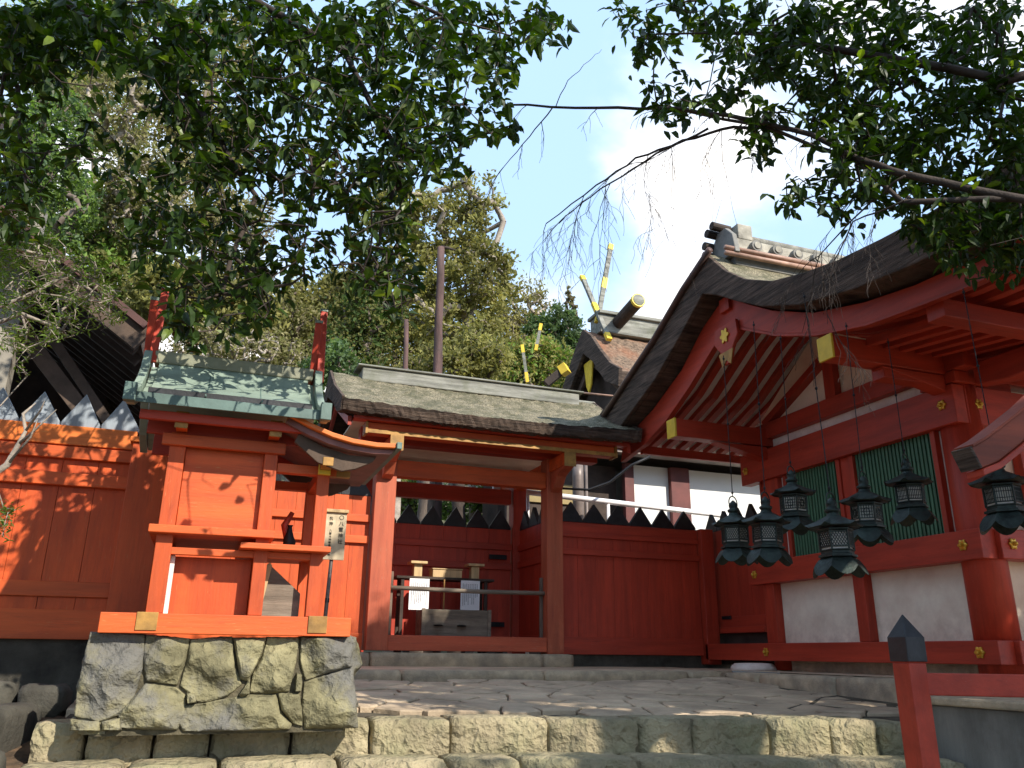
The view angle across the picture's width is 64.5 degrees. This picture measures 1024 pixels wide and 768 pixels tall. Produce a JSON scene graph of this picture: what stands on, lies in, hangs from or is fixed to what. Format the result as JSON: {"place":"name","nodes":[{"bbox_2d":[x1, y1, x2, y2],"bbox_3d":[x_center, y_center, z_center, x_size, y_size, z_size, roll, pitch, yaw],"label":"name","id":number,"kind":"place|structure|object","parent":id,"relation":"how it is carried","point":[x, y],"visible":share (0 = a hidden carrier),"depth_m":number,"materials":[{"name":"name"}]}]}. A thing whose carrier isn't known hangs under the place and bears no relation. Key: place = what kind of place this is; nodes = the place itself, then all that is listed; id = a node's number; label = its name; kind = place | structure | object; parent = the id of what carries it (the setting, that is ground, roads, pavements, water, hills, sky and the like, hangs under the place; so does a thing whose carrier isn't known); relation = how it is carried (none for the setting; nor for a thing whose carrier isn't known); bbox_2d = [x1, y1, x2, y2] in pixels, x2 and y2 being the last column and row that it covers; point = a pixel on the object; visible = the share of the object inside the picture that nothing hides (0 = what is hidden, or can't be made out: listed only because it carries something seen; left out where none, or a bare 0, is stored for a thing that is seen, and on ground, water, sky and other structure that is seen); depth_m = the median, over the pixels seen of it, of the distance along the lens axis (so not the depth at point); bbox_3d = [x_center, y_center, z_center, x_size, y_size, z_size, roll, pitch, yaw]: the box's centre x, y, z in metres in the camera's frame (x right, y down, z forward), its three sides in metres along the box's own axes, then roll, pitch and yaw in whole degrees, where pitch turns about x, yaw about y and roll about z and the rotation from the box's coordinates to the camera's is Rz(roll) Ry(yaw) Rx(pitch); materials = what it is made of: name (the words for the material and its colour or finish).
{"place":"outdoors","nodes":[
{"label":"outdoors","id":0,"kind":"place"},
{"bbox_2d":[5,715,65,767],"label":"earth ground","id":1,"kind":"structure","parent":0,"point":[17,757],"depth_m":4.29,"materials":[{"name":"brown soil"}]},
{"bbox_2d":[0,401,55,472],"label":"lichened branch","id":2,"kind":"object","parent":1,"relation":"on","point":[16,450],"visible":1,"depth_m":4.49,"materials":[{"name":"grey plant"}]},
{"bbox_2d":[0,680,72,767],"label":"channel kerb","id":3,"kind":"structure","parent":1,"relation":"on","point":[20,719],"depth_m":4.76,"materials":[{"name":"stone"}]},
{"bbox_2d":[0,639,87,703],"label":"fence footing","id":4,"kind":"object","parent":1,"relation":"on","point":[23,662],"depth_m":5.34,"materials":[{"name":"stone"}]},
{"bbox_2d":[0,388,138,639],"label":"plank fence","id":5,"kind":"object","parent":4,"relation":"on","point":[65,482],"visible":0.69,"depth_m":5.56,"materials":[{"name":"wood"}]},
{"bbox_2d":[106,436,167,634],"bbox_3d":[-2.578,1.077,5.601,0.290,1.400,0.240,7,-19,-19],"label":"gate post","id":6,"kind":"object","parent":5,"relation":"attached to","point":[132,569],"visible":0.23,"depth_m":5.52,"materials":[{"name":"wood"}]},
{"bbox_2d":[0,202,128,542],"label":"leaved tree","id":7,"kind":"object","parent":1,"relation":"on","point":[28,250],"visible":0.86,"depth_m":5.05,"materials":[{"name":"green plant"}]},
{"bbox_2d":[0,0,579,355],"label":"broadleaf tree","id":8,"kind":"object","parent":1,"relation":"on","point":[37,43],"visible":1,"depth_m":4.91,"materials":[{"name":"green plant"}]},
{"bbox_2d":[230,475,481,652],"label":"hillside","id":9,"kind":"structure","parent":0,"point":[284,478],"depth_m":26.78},
{"bbox_2d":[0,86,106,253],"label":"hillside tree","id":10,"kind":"object","parent":9,"relation":"on","point":[80,198],"visible":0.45,"depth_m":21.66,"materials":[{"name":"green plant"}]},
{"bbox_2d":[0,113,147,639],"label":"dark hall","id":11,"kind":"structure","parent":9,"relation":"on","point":[98,368],"depth_m":8.72,"materials":[{"name":"brown wood"}]},
{"bbox_2d":[44,162,159,307],"bbox_3d":[-13.218,-1.615,24.552,5.833,10.723,4.279,-3,-19,11],"label":"hillside tree","id":12,"kind":"object","parent":9,"relation":"on","point":[116,256],"visible":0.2,"depth_m":24.71,"materials":[{"name":"green plant"}]},
{"bbox_2d":[0,0,214,236],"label":"hillside tree","id":13,"kind":"object","parent":9,"relation":"on","point":[135,34],"visible":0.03,"depth_m":31.90,"materials":[{"name":"green plant"}]},
{"bbox_2d":[59,62,202,298],"bbox_3d":[-12.003,-3.268,24.205,4.823,14.899,3.376,3,-19,-8],"label":"hillside tree","id":14,"kind":"object","parent":9,"relation":"on","point":[136,141],"visible":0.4,"depth_m":25.12,"materials":[{"name":"green plant"}]},
{"bbox_2d":[114,249,290,356],"bbox_3d":[-8.729,0.240,21.951,4.794,8.148,3.928,7,-19,-19],"label":"hillside tree","id":15,"kind":"object","parent":9,"relation":"on","point":[137,301],"visible":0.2,"depth_m":22.04,"materials":[{"name":"green plant"}]},
{"bbox_2d":[143,0,273,345],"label":"hillside tree","id":16,"kind":"object","parent":9,"relation":"on","point":[206,93],"visible":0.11,"depth_m":33.26,"materials":[{"name":"green plant"}]},
{"bbox_2d":[158,311,311,367],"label":"hillside tree","id":17,"kind":"object","parent":9,"relation":"on","point":[293,356],"visible":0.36,"depth_m":20.57,"materials":[{"name":"green plant"}]},
{"bbox_2d":[214,194,278,294],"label":"hillside tree","id":18,"kind":"object","parent":9,"relation":"on","point":[250,238],"visible":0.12,"depth_m":31.23,"materials":[{"name":"green plant"}]},
{"bbox_2d":[253,289,339,480],"bbox_3d":[-7.142,0.604,25.070,3.874,7.231,4.051,7,-19,-19],"label":"hillside tree","id":19,"kind":"object","parent":9,"relation":"on","point":[302,322],"visible":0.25,"depth_m":24.86,"materials":[{"name":"green plant"}]},
{"bbox_2d":[265,260,372,386],"bbox_3d":[-6.349,0.009,26.336,4.524,8.585,4.023,7,-19,-19],"label":"hillside tree","id":20,"kind":"object","parent":9,"relation":"on","point":[326,286],"visible":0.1,"depth_m":26.20,"materials":[{"name":"green plant"}]},
{"bbox_2d":[297,336,364,425],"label":"hillside tree","id":21,"kind":"object","parent":9,"relation":"on","point":[341,350],"visible":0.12,"depth_m":17.71,"materials":[{"name":"green plant"}]},
{"bbox_2d":[305,279,408,374],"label":"hillside tree","id":22,"kind":"object","parent":9,"relation":"on","point":[364,339],"visible":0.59,"depth_m":23.12,"materials":[{"name":"green plant"}]},
{"bbox_2d":[403,319,408,481],"bbox_3d":[-2.173,1.914,16.212,0.331,6.920,0.178,2,-18,-5],"label":"bare trunk","id":23,"kind":"object","parent":9,"relation":"on","point":[405,352],"visible":0.23,"depth_m":17.08,"materials":[{"name":"wood"}]},
{"bbox_2d":[400,479,418,515],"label":"hillside tree","id":24,"kind":"object","parent":9,"relation":"on","point":[405,502],"visible":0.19,"depth_m":14.84,"materials":[{"name":"green plant"}]},
{"bbox_2d":[346,163,524,366],"bbox_3d":[-2.638,-1.148,25.656,6.091,12.897,3.493,0,-18,3],"label":"hillside tree","id":25,"kind":"object","parent":9,"relation":"on","point":[473,243],"visible":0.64,"depth_m":26.00,"materials":[{"name":"green plant"}]},
{"bbox_2d":[433,245,455,652],"bbox_3d":[-1.345,1.133,14.898,0.366,8.232,0.242,2,-18,-5],"label":"bare trunk","id":26,"kind":"object","parent":9,"relation":"on","point":[438,347],"visible":0.41,"depth_m":15.61,"materials":[{"name":"brown plant"}]},
{"bbox_2d":[392,319,520,502],"bbox_3d":[-1.382,1.895,18.406,2.981,7.039,2.539,7,-19,-19],"label":"hillside tree","id":27,"kind":"object","parent":9,"relation":"on","point":[465,352],"visible":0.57,"depth_m":18.62,"materials":[{"name":"green plant"}]},
{"bbox_2d":[360,283,559,385],"bbox_3d":[-2.350,-0.091,31.636,9.000,8.993,4.921,1,-18,0],"label":"hillside tree","id":28,"kind":"object","parent":9,"relation":"on","point":[396,352],"visible":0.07,"depth_m":31.03,"materials":[{"name":"green plant"}]},
{"bbox_2d":[442,483,482,524],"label":"hillside tree","id":29,"kind":"object","parent":9,"relation":"on","point":[446,511],"visible":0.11,"depth_m":14.74,"materials":[{"name":"green plant"}]},
{"bbox_2d":[464,259,553,343],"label":"hillside tree","id":30,"kind":"object","parent":9,"relation":"on","point":[515,319],"visible":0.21,"depth_m":32.04,"materials":[{"name":"green plant"}]},
{"bbox_2d":[491,329,574,388],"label":"hillside tree","id":31,"kind":"object","parent":9,"relation":"on","point":[546,359],"visible":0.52,"depth_m":20.70,"materials":[{"name":"green plant"}]},
{"bbox_2d":[519,299,590,379],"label":"hillside tree","id":32,"kind":"object","parent":9,"relation":"on","point":[554,326],"visible":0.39,"depth_m":27.61,"materials":[{"name":"green plant"}]},
{"bbox_2d":[551,332,579,387],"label":"hillside tree","id":33,"kind":"object","parent":9,"relation":"on","point":[560,379],"depth_m":35.13,"materials":[{"name":"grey plant"}]},
{"bbox_2d":[563,285,578,335],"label":"hillside tree","id":34,"kind":"object","parent":9,"relation":"on","point":[571,298],"visible":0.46,"depth_m":32.71,"materials":[{"name":"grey plant"}]},
{"bbox_2d":[465,485,475,652],"bbox_3d":[-0.714,2.768,14.883,0.208,5.138,0.193,13,-22,-33],"label":"bare trunk","id":35,"kind":"object","parent":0,"point":[471,514],"visible":0.04,"depth_m":14.95,"materials":[{"name":"brown plant"}]},
{"bbox_2d":[65,677,899,721],"bbox_3d":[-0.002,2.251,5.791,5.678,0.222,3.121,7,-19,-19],"label":"paving","id":36,"kind":"structure","parent":0,"point":[684,696],"depth_m":6.04,"materials":[{"name":"grey stone"}]},
{"bbox_2d":[69,632,362,736],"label":"stone plinth","id":37,"kind":"structure","parent":36,"relation":"on","point":[130,684],"depth_m":4.33,"materials":[{"name":"stone"}]},
{"bbox_2d":[97,286,401,636],"bbox_3d":[-1.556,0.443,5.031,1.520,2.140,1.295,7,-19,-19],"label":"shrine","id":38,"kind":"object","parent":37,"relation":"on","point":[230,438],"visible":1,"depth_m":4.66,"materials":[{"name":"red wood"}]},
{"bbox_2d":[281,512,295,544],"bbox_3d":[-1.388,0.923,5.028,0.092,0.257,0.210,4,-19,-11],"label":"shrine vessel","id":39,"kind":"object","parent":38,"relation":"on","point":[288,535],"visible":0.64,"depth_m":4.96,"materials":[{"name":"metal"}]},
{"bbox_2d":[323,509,348,615],"bbox_3d":[-1.486,1.732,6.593,0.207,1.421,0.079,7,-19,-19],"label":"notice board","id":40,"kind":"object","parent":36,"relation":"on","point":[335,529],"visible":0.82,"depth_m":6.73,"materials":[{"name":"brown wood"}]},
{"bbox_2d":[83,666,893,767],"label":"terrace","id":41,"kind":"structure","parent":0,"point":[724,671],"depth_m":8.19,"materials":[{"name":"grey stone"}]},
{"bbox_2d":[383,479,400,651],"bbox_3d":[-1.848,2.330,12.919,0.267,4.313,0.220,7,-19,-19],"label":"bare trunk","id":42,"kind":"object","parent":41,"relation":"on","point":[397,507],"visible":0.02,"depth_m":12.97,"materials":[{"name":"brown plant"}]},
{"bbox_2d":[409,481,434,652],"bbox_3d":[-1.471,2.496,13.914,0.419,4.620,0.419,7,-19,-19],"label":"bare trunk","id":43,"kind":"object","parent":41,"relation":"on","point":[424,506],"visible":0.08,"depth_m":13.91,"materials":[{"name":"grey plant"}]},
{"bbox_2d":[447,483,465,652],"bbox_3d":[-0.865,2.413,13.419,0.314,4.475,0.314,7,-19,-19],"label":"bare trunk","id":44,"kind":"object","parent":41,"relation":"on","point":[460,506],"visible":0.07,"depth_m":13.45,"materials":[{"name":"brown plant"}]},
{"bbox_2d":[318,363,642,666],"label":"shrine gate","id":45,"kind":"structure","parent":41,"relation":"on","point":[514,442],"depth_m":9.32,"materials":[{"name":"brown wood"}]},
{"bbox_2d":[156,479,370,651],"bbox_3d":[-2.511,1.777,8.466,2.000,1.923,0.092,7,-19,-19],"label":"plank fence","id":46,"kind":"object","parent":45,"relation":"attached to","point":[347,590],"visible":0.29,"depth_m":8.64,"materials":[{"name":"wood"}]},
{"bbox_2d":[361,496,371,649],"bbox_3d":[-1.647,2.141,9.313,0.082,1.744,0.940,7,-19,-19],"label":"plank fence","id":47,"kind":"object","parent":45,"relation":"on","point":[366,574],"visible":0.06,"depth_m":9.25,"materials":[{"name":"wood"}]},
{"bbox_2d":[408,578,429,609],"bbox_3d":[-1.077,2.437,9.403,0.235,0.350,0.008,7,-19,-19],"label":"paper notice","id":48,"kind":"object","parent":45,"relation":"attached to","point":[418,600],"visible":0.74,"depth_m":9.40,"materials":[{"name":"white paper"}]},
{"bbox_2d":[393,575,493,652],"bbox_3d":[-0.818,2.727,9.571,1.200,0.850,0.330,7,-19,-19],"label":"offering table","id":49,"kind":"object","parent":45,"relation":"on","point":[400,579],"visible":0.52,"depth_m":9.53,"materials":[{"name":"brown wood"}]},
{"bbox_2d":[407,561,427,575],"bbox_3d":[-1.127,2.203,9.640,0.200,0.178,0.200,7,-19,-19],"label":"offering stand","id":50,"kind":"object","parent":49,"relation":"on","point":[416,568],"visible":0.87,"depth_m":9.59,"materials":[{"name":"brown wood"}]},
{"bbox_2d":[428,568,462,577],"bbox_3d":[-0.799,2.280,9.742,0.380,0.104,0.200,7,-19,-19],"label":"wooden block","id":51,"kind":"object","parent":49,"relation":"on","point":[445,572],"depth_m":9.66,"materials":[{"name":"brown wood"}]},
{"bbox_2d":[464,563,484,578],"bbox_3d":[-0.461,2.287,9.870,0.200,0.178,0.200,7,-19,-19],"label":"offering stand","id":52,"kind":"object","parent":49,"relation":"on","point":[473,571],"visible":0.91,"depth_m":9.82,"materials":[{"name":"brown wood"}]},
{"bbox_2d":[378,504,511,651],"bbox_3d":[-0.873,2.409,10.140,1.830,1.772,0.127,7,-19,-19],"label":"plank fence","id":53,"kind":"object","parent":45,"relation":"attached to","point":[454,541],"visible":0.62,"depth_m":10.27,"materials":[{"name":"wood"}]},
{"bbox_2d":[415,608,490,651],"bbox_3d":[-0.668,2.783,9.164,0.810,0.450,0.425,7,-19,-19],"label":"offering box","id":54,"kind":"object","parent":45,"relation":"on","point":[439,622],"visible":0.74,"depth_m":9.07,"materials":[{"name":"grey wood"}]},
{"bbox_2d":[388,571,544,637],"bbox_3d":[-0.480,2.457,9.012,1.793,0.663,0.090,7,-19,-19],"label":"barrier rail","id":55,"kind":"object","parent":45,"relation":"on","point":[540,592],"visible":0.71,"depth_m":9.04,"materials":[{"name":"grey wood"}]},
{"bbox_2d":[460,580,479,609],"bbox_3d":[-0.495,2.510,9.604,0.235,0.350,0.008,7,-19,-19],"label":"paper notice","id":56,"kind":"object","parent":45,"relation":"attached to","point":[469,601],"visible":0.73,"depth_m":9.60,"materials":[{"name":"white paper"}]},
{"bbox_2d":[518,507,540,636],"bbox_3d":[0.270,2.383,9.976,0.082,1.741,0.940,7,-19,-19],"label":"plank fence","id":57,"kind":"object","parent":45,"relation":"on","point":[529,550],"visible":0.53,"depth_m":10.08,"materials":[{"name":"red wood"}]},
{"bbox_2d":[583,392,612,396],"bbox_3d":[1.230,0.147,10.745,0.664,0.147,0.024,-5,-19,16],"label":"thin rod","id":58,"kind":"object","parent":45,"relation":"attached to","point":[598,394],"visible":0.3,"depth_m":10.77,"materials":[{"name":"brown wood"}]},
{"bbox_2d":[562,455,650,490],"bbox_3d":[1.326,1.266,11.552,1.328,0.527,0.067,1,-18,-2],"label":"power cable","id":59,"kind":"object","parent":45,"relation":"attached to","point":[614,478],"visible":0.88,"depth_m":11.51,"materials":[{"name":"metal"}]},
{"bbox_2d":[21,714,965,767],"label":"stone steps","id":60,"kind":"structure","parent":41,"relation":"on","point":[583,741],"depth_m":4.72,"materials":[{"name":"beige stone"}]},
{"bbox_2d":[931,696,1023,767],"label":"retaining wall","id":61,"kind":"structure","parent":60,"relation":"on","point":[978,732],"depth_m":4.51,"materials":[{"name":"concrete"}]},
{"bbox_2d":[572,464,587,519],"bbox_3d":[1.024,2.522,11.904,0.291,2.951,0.170,7,-19,-19],"label":"downpipe","id":62,"kind":"object","parent":41,"relation":"on","point":[579,478],"visible":0.34,"depth_m":12.18,"materials":[{"name":"grey metal"}]},
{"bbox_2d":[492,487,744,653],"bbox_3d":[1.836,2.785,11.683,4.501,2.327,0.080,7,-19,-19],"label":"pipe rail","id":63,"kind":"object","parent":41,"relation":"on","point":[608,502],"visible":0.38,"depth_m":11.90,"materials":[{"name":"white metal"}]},
{"bbox_2d":[354,669,897,702],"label":"kerb","id":64,"kind":"structure","parent":41,"relation":"on","point":[878,688],"depth_m":7.26,"materials":[{"name":"stone"}]},
{"bbox_2d":[563,502,721,664],"bbox_3d":[1.532,2.409,9.816,2.085,1.855,0.180,7,-19,-19],"label":"plank fence","id":65,"kind":"object","parent":41,"relation":"on","point":[639,583],"visible":0.85,"depth_m":9.80,"materials":[{"name":"red wood"}]},
{"bbox_2d":[568,654,731,670],"bbox_3d":[1.615,3.332,9.680,2.300,0.220,0.100,7,-19,-19],"label":"fence footing","id":66,"kind":"object","parent":41,"relation":"on","point":[678,661],"visible":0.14,"depth_m":9.61,"materials":[{"name":"stone"}]},
{"bbox_2d":[705,504,774,665],"bbox_3d":[2.705,2.450,9.876,0.135,1.838,1.220,7,-19,-19],"label":"plank fence","id":67,"kind":"object","parent":41,"relation":"on","point":[741,610],"visible":0.51,"depth_m":9.72,"materials":[{"name":"wood"}]},
{"bbox_2d":[951,395,1023,478],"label":"neighbour shrine","id":68,"kind":"object","parent":41,"relation":"on","point":[996,444],"visible":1,"depth_m":3.48,"materials":[{"name":"red wood"}]},
{"bbox_2d":[0,0,1023,389],"label":"sky","id":69,"kind":"structure","parent":0,"point":[570,165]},
{"bbox_2d":[521,344,528,382],"bbox_3d":[0.218,-0.351,13.818,0.149,0.682,0.040,1,-18,0],"label":"ridge horn","id":70,"kind":"object","parent":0,"point":[524,364],"visible":1,"depth_m":13.80,"materials":[{"name":"metal"}]},
{"bbox_2d":[481,400,594,653],"bbox_3d":[0.276,2.447,13.882,2.000,4.325,1.400,7,-19,-19],"label":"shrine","id":71,"kind":"object","parent":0,"point":[490,512],"visible":0.04,"depth_m":13.68,"materials":[{"name":"red wood"}]},
{"bbox_2d":[534,323,542,350],"bbox_3d":[0.456,-0.810,13.971,0.146,0.504,0.040,1,-18,0],"label":"ridge horn","id":72,"kind":"object","parent":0,"point":[538,336],"visible":1,"depth_m":13.95,"materials":[{"name":"metal"}]},
{"bbox_2d":[503,449,760,653],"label":"white building","id":73,"kind":"structure","parent":0,"point":[676,482],"depth_m":13.66,"materials":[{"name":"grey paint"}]},
{"bbox_2d":[544,362,570,386],"bbox_3d":[0.766,-0.146,13.751,0.469,0.401,0.206,-3,-19,11],"label":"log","id":74,"kind":"object","parent":73,"relation":"on","point":[558,373],"visible":0.99,"depth_m":13.69,"materials":[{"name":"wood"}]},
{"bbox_2d":[562,243,736,512],"bbox_3d":[3.326,0.327,16.208,4.160,6.878,2.897,7,-19,-19],"label":"shrine","id":75,"kind":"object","parent":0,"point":[610,347],"visible":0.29,"depth_m":15.77,"materials":[{"name":"brown wood"}]},
{"bbox_2d":[732,671,779,673],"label":"ground","id":76,"kind":"structure","parent":0,"point":[756,672],"depth_m":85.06,"materials":[{"name":"grey stone"}]},
{"bbox_2d":[473,0,1023,413],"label":"broadleaf tree","id":77,"kind":"object","parent":76,"relation":"on","point":[999,219],"visible":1,"depth_m":4.30,"materials":[{"name":"green plant"}]},
{"bbox_2d":[887,615,1023,767],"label":"barrier post","id":78,"kind":"object","parent":76,"relation":"on","point":[917,686],"visible":1,"depth_m":3.23,"materials":[{"name":"red wood"}]},
{"bbox_2d":[600,153,1023,677],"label":"shrine hall","id":79,"kind":"structure","parent":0,"point":[949,585],"depth_m":7.57,"materials":[{"name":"wood"}]},
{"bbox_2d":[712,355,758,565],"bbox_3d":[1.762,0.577,6.555,0.355,1.722,0.344,8,-19,-19],"label":"hanging lantern","id":80,"kind":"object","parent":79,"relation":"hanging from","point":[735,547],"visible":0.95,"depth_m":6.29,"materials":[{"name":"brown metal"}]},
{"bbox_2d":[741,321,792,566],"bbox_3d":[1.870,0.401,6.086,0.330,1.882,0.362,8,-19,-19],"label":"hanging lantern","id":81,"kind":"object","parent":79,"relation":"hanging from","point":[767,524],"visible":1,"depth_m":5.80,"materials":[{"name":"brown metal"}]},
{"bbox_2d":[763,478,788,553],"bbox_3d":[2.953,1.512,9.046,0.090,0.896,0.260,7,-19,-19],"label":"window frame","id":82,"kind":"structure","parent":79,"relation":"in","point":[776,483],"depth_m":9.06,"materials":[{"name":"red wood"}]},
{"bbox_2d":[782,475,795,556],"bbox_3d":[3.037,1.440,8.828,0.090,0.896,0.050,7,-19,-19],"label":"window frame","id":83,"kind":"structure","parent":79,"relation":"in","point":[790,533],"depth_m":8.72,"materials":[{"name":"red wood"}]},
{"bbox_2d":[770,335,816,535],"bbox_3d":[2.219,0.372,6.526,0.361,1.642,0.330,8,-19,-19],"label":"hanging lantern","id":84,"kind":"object","parent":79,"relation":"hanging from","point":[792,495],"visible":0.89,"depth_m":6.28,"materials":[{"name":"brown metal"}]},
{"bbox_2d":[794,462,840,555],"bbox_3d":[3.180,1.319,8.458,0.026,0.896,0.763,7,-19,-19],"label":"window","id":85,"kind":"structure","parent":79,"relation":"in","point":[813,478],"depth_m":8.47,"materials":[{"name":"green wood"}]},
{"bbox_2d":[835,459,846,517],"bbox_3d":[3.324,1.197,8.088,0.090,0.896,0.050,7,-19,-19],"label":"window frame","id":86,"kind":"structure","parent":79,"relation":"in","point":[837,462],"depth_m":8.12,"materials":[{"name":"red wood"}]},
{"bbox_2d":[847,455,864,546],"bbox_3d":[3.388,1.143,7.923,0.090,0.896,0.060,7,-19,-19],"label":"window frame","id":87,"kind":"structure","parent":79,"relation":"in","point":[851,459],"depth_m":7.98,"materials":[{"name":"red wood"}]},
{"bbox_2d":[839,322,893,546],"bbox_3d":[2.556,0.332,5.999,0.346,1.692,0.354,8,-19,-19],"label":"hanging lantern","id":88,"kind":"object","parent":79,"relation":"hanging from","point":[864,503],"visible":0.88,"depth_m":5.75,"materials":[{"name":"black metal"}]},
{"bbox_2d":[855,433,944,543],"bbox_3d":[3.562,0.995,7.472,0.026,0.896,0.933,7,-19,-19],"label":"window","id":89,"kind":"structure","parent":79,"relation":"in","point":[882,464],"depth_m":7.44,"materials":[{"name":"green wood"}]},
{"bbox_2d":[884,338,938,526],"bbox_3d":[2.977,0.338,6.209,0.329,1.462,0.361,6,-18,-19],"label":"hanging lantern","id":90,"kind":"object","parent":79,"relation":"hanging from","point":[907,484],"visible":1,"depth_m":6.00,"materials":[{"name":"black metal"}]},
{"bbox_2d":[929,431,954,532],"bbox_3d":[3.734,0.848,7.026,0.090,0.896,0.050,7,-19,-19],"label":"window frame","id":91,"kind":"structure","parent":79,"relation":"in","point":[940,474],"depth_m":7.00,"materials":[{"name":"red wood"}]},
{"bbox_2d":[962,288,1023,534],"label":"hanging lantern","id":92,"kind":"object","parent":79,"relation":"hanging from","point":[1002,494],"visible":0.82,"depth_m":4.98,"materials":[{"name":"black metal"}]},
{"bbox_2d":[1012,450,1023,497],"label":"window frame","id":93,"kind":"structure","parent":79,"relation":"in","point":[1018,462],"depth_m":7.04,"materials":[{"name":"red wood"}]},
{"bbox_2d":[803,293,868,579],"bbox_3d":[2.026,0.277,5.313,0.330,1.932,0.362,7,-21,-19],"label":"hanging lantern","id":94,"kind":"object","parent":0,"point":[834,529],"visible":1,"depth_m":5.00,"materials":[{"name":"brown metal"}]}
]}

